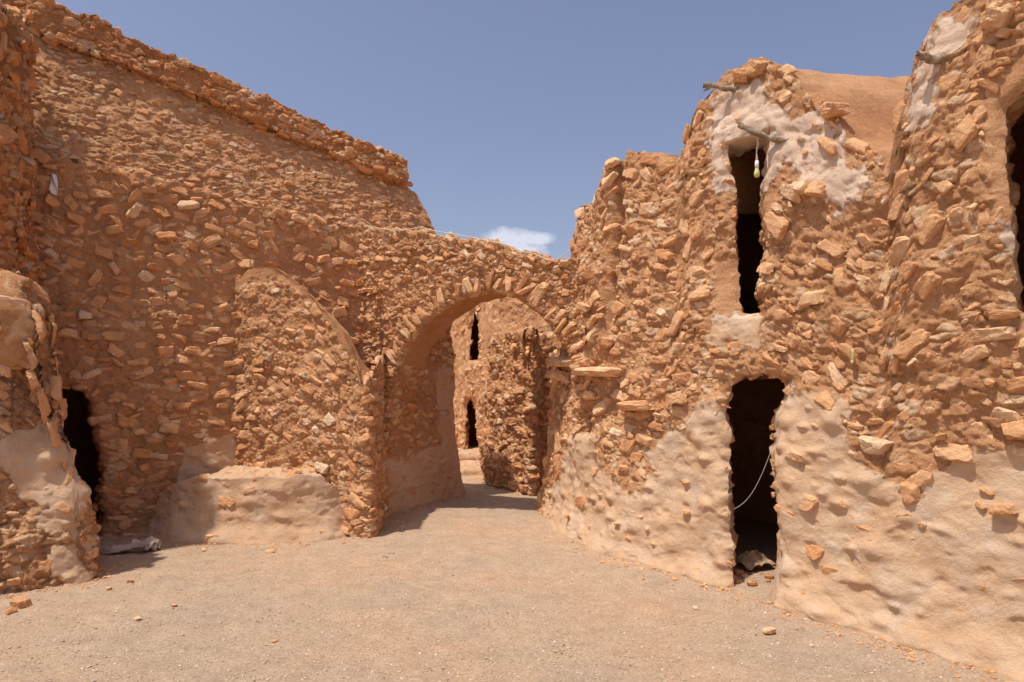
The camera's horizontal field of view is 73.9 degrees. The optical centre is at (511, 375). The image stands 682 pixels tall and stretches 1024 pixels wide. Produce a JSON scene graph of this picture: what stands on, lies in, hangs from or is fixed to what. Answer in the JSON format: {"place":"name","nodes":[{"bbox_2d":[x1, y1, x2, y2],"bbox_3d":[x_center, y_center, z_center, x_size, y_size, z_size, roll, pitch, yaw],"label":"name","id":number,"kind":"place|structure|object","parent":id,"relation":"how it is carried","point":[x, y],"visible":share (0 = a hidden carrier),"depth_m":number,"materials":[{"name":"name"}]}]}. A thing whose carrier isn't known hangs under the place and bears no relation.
{"place":"outdoors","nodes":[
{"label":"outdoors","id":0,"kind":"place"},
{"bbox_2d":[55,0,960,259],"label":"sky","id":1,"kind":"structure","parent":0,"point":[506,117],"materials":[{"name":"blue"}]},
{"bbox_2d":[0,475,1019,681],"bbox_3d":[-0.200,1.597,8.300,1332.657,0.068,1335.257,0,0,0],"label":"ground","id":2,"kind":"structure","parent":0,"point":[479,523],"depth_m":4.48,"materials":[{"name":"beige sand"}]},
{"bbox_2d":[5,607,17,614],"bbox_3d":[-3.336,1.569,4.524,0.055,0.052,0.078,0,0,16],"label":"loose stone","id":3,"kind":"object","parent":2,"relation":"on","point":[11,610],"visible":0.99,"depth_m":4.51,"materials":[{"name":"stone"}]},
{"bbox_2d":[9,597,31,608],"bbox_3d":[-3.352,1.557,4.651,0.118,0.084,0.096,0,0,0],"label":"loose stone","id":4,"kind":"object","parent":2,"relation":"on","point":[21,602],"visible":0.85,"depth_m":4.62,"materials":[{"name":"stone"}]},
{"bbox_2d":[0,0,43,280],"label":"side wall","id":5,"kind":"structure","parent":2,"relation":"on","point":[19,245],"depth_m":6.00,"materials":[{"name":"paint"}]},
{"bbox_2d":[0,266,101,593],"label":"stone pier","id":6,"kind":"structure","parent":2,"relation":"on","point":[50,528],"depth_m":5.24,"materials":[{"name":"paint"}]},
{"bbox_2d":[100,536,161,553],"bbox_3d":[-3.478,1.552,6.225,0.475,0.140,0.255,0,0,0],"label":"sack","id":7,"kind":"object","parent":2,"relation":"on","point":[147,543],"visible":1,"depth_m":6.19,"materials":[{"name":"fabric"}]},
{"bbox_2d":[133,615,141,620],"bbox_3d":[-2.409,1.560,4.371,0.064,0.025,0.043,0,0,28],"label":"loose stone","id":8,"kind":"object","parent":2,"relation":"on","point":[136,618],"visible":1,"depth_m":4.36,"materials":[{"name":"stone"}]},
{"bbox_2d":[1,0,435,536],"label":"granary building","id":9,"kind":"structure","parent":2,"relation":"on","point":[178,204],"depth_m":7.21,"materials":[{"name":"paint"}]},
{"bbox_2d":[50,173,57,194],"bbox_3d":[-4.465,-1.865,6.639,0.069,0.200,0.043,0,0,-28],"label":"plastic scrap","id":10,"kind":"object","parent":9,"relation":"attached to","point":[54,186],"visible":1,"depth_m":6.64,"materials":[{"name":"white plastic"}]},
{"bbox_2d":[77,390,103,534],"bbox_3d":[-4.447,1.108,6.786,0.797,2.143,0.453,0,0,-30],"label":"door frame","id":11,"kind":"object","parent":9,"relation":"in","point":[95,507],"depth_m":6.91,"materials":[{"name":"paint"}]},
{"bbox_2d":[145,464,347,544],"bbox_3d":[-2.680,1.340,6.986,2.302,0.865,1.074,0,0,9],"label":"bench","id":12,"kind":"object","parent":2,"relation":"on","point":[237,504],"visible":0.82,"depth_m":6.63,"materials":[{"name":"paint"}]},
{"bbox_2d":[265,549,274,553],"bbox_3d":[-2.187,1.587,6.152,0.078,0.032,0.060,0,0,-43],"label":"loose stone","id":13,"kind":"object","parent":2,"relation":"on","point":[269,551],"visible":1,"depth_m":6.14,"materials":[{"name":"stone"}]},
{"bbox_2d":[230,266,391,537],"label":"buttress","id":14,"kind":"structure","parent":2,"relation":"on","point":[309,386],"depth_m":7.08,"materials":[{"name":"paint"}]},
{"bbox_2d":[358,289,464,513],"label":"passage wall","id":15,"kind":"structure","parent":2,"relation":"on","point":[423,463],"depth_m":8.69,"materials":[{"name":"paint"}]},
{"bbox_2d":[458,441,480,460],"bbox_3d":[-0.950,1.550,13.853,1.900,0.338,3.549,0,0,0],"label":"stone step","id":16,"kind":"object","parent":2,"relation":"on","point":[472,452],"visible":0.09,"depth_m":12.44,"materials":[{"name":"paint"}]},
{"bbox_2d":[460,460,483,475],"bbox_3d":[-0.950,1.598,11.475,1.900,0.233,1.212,0,0,0],"label":"stone step","id":17,"kind":"object","parent":2,"relation":"on","point":[469,467],"visible":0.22,"depth_m":11.01,"materials":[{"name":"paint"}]},
{"bbox_2d":[352,223,593,449],"bbox_3d":[-0.461,0.035,7.745,3.229,3.712,0.690,0,0,24],"label":"archway","id":18,"kind":"object","parent":2,"relation":"on","point":[432,288],"visible":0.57,"depth_m":7.70,"materials":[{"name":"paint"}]},
{"bbox_2d":[368,226,569,259],"bbox_3d":[-0.559,-1.478,7.474,2.521,0.571,0.010,0,0,24],"label":"cable","id":19,"kind":"object","parent":18,"relation":"on","point":[474,238],"visible":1,"depth_m":7.39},
{"bbox_2d":[450,297,553,452],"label":"granary building","id":20,"kind":"structure","parent":2,"relation":"on","point":[473,330],"depth_m":12.65,"materials":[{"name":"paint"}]},
{"bbox_2d":[464,398,476,447],"bbox_3d":[-0.714,1.020,12.889,0.300,1.314,1.031,0,0,-30],"label":"doorway","id":21,"kind":"structure","parent":20,"relation":"in","point":[467,428],"depth_m":13.13,"materials":[{"name":"paint"}]},
{"bbox_2d":[465,305,481,360],"bbox_3d":[-0.692,-0.770,12.907,0.227,1.165,0.863,0,0,-30],"label":"doorway","id":22,"kind":"structure","parent":20,"relation":"in","point":[478,312],"depth_m":12.65,"materials":[{"name":"paint"}]},
{"bbox_2d":[0,478,1011,681],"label":"rubble debris","id":23,"kind":"object","parent":2,"relation":"on","point":[907,649],"visible":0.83,"depth_m":5.21,"materials":[{"name":"stone"}]},
{"bbox_2d":[479,325,558,495],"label":"rubble wall","id":24,"kind":"structure","parent":2,"relation":"on","point":[515,402],"depth_m":9.54,"materials":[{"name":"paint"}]},
{"bbox_2d":[535,100,703,572],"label":"granary","id":25,"kind":"structure","parent":2,"relation":"on","point":[613,485],"depth_m":6.20,"materials":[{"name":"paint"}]},
{"bbox_2d":[734,570,743,574],"bbox_3d":[1.845,1.596,5.524,0.078,0.037,0.054,0,0,17],"label":"rubble stone","id":26,"kind":"object","parent":2,"relation":"on","point":[739,572],"visible":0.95,"depth_m":5.51,"materials":[{"name":"stone"}]},
{"bbox_2d":[747,581,754,585],"bbox_3d":[1.829,1.591,5.211,0.062,0.030,0.049,0,0,0],"label":"rubble stone","id":27,"kind":"object","parent":2,"relation":"on","point":[750,583],"visible":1,"depth_m":5.19,"materials":[{"name":"stone"}]},
{"bbox_2d":[735,549,775,569],"bbox_3d":[2.022,1.519,5.707,0.300,0.132,0.240,0,0,-23],"label":"cloth rag","id":28,"kind":"object","parent":2,"relation":"on","point":[750,560],"visible":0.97,"depth_m":5.64,"materials":[{"name":"fabric"}]},
{"bbox_2d":[762,627,775,633],"bbox_3d":[1.614,1.599,4.267,0.089,0.036,0.074,0,0,0],"label":"loose stone","id":29,"kind":"object","parent":2,"relation":"on","point":[768,630],"visible":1,"depth_m":4.25,"materials":[{"name":"stone"}]},
{"bbox_2d":[765,574,773,578],"bbox_3d":[2.042,1.593,5.395,0.068,0.035,0.059,0,0,0],"label":"rubble stone","id":30,"kind":"object","parent":2,"relation":"on","point":[768,576],"visible":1,"depth_m":5.38,"materials":[{"name":"stone"}]},
{"bbox_2d":[671,56,908,638],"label":"granary","id":31,"kind":"structure","parent":2,"relation":"on","point":[795,313],"depth_m":4.92,"materials":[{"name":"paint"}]},
{"bbox_2d":[728,140,769,313],"bbox_3d":[1.928,-1.200,5.592,0.418,1.556,0.660,0,0,-40],"label":"doorway","id":32,"kind":"structure","parent":31,"relation":"in","point":[759,297],"depth_m":5.50,"materials":[{"name":"paint"}]},
{"bbox_2d":[735,444,773,508],"bbox_3d":[1.817,0.766,5.122,0.004,0.533,0.342,0,0,-36],"label":"wire","id":33,"kind":"object","parent":31,"relation":"attached to","point":[760,477],"visible":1,"depth_m":5.07,"materials":[{"name":"grey metal"}]},
{"bbox_2d":[754,138,759,177],"bbox_3d":[1.881,-1.674,5.231,0.044,0.308,0.044,0,0,0],"label":"light bulb","id":34,"kind":"object","parent":31,"relation":"hanging from","point":[756,173],"visible":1,"depth_m":5.22,"materials":[{"name":"yellow glass"}]},
{"bbox_2d":[726,373,788,599],"bbox_3d":[1.912,0.863,5.294,0.551,1.896,0.993,0,0,0],"label":"doorway","id":35,"kind":"structure","parent":31,"relation":"in","point":[774,424],"depth_m":5.20,"materials":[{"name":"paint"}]},
{"bbox_2d":[885,0,1023,681],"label":"granary","id":36,"kind":"structure","parent":2,"relation":"on","point":[956,592],"depth_m":3.98,"materials":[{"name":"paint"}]},
{"bbox_2d":[1005,91,1023,311],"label":"doorway","id":37,"kind":"structure","parent":36,"relation":"in","point":[1013,112],"depth_m":4.02,"materials":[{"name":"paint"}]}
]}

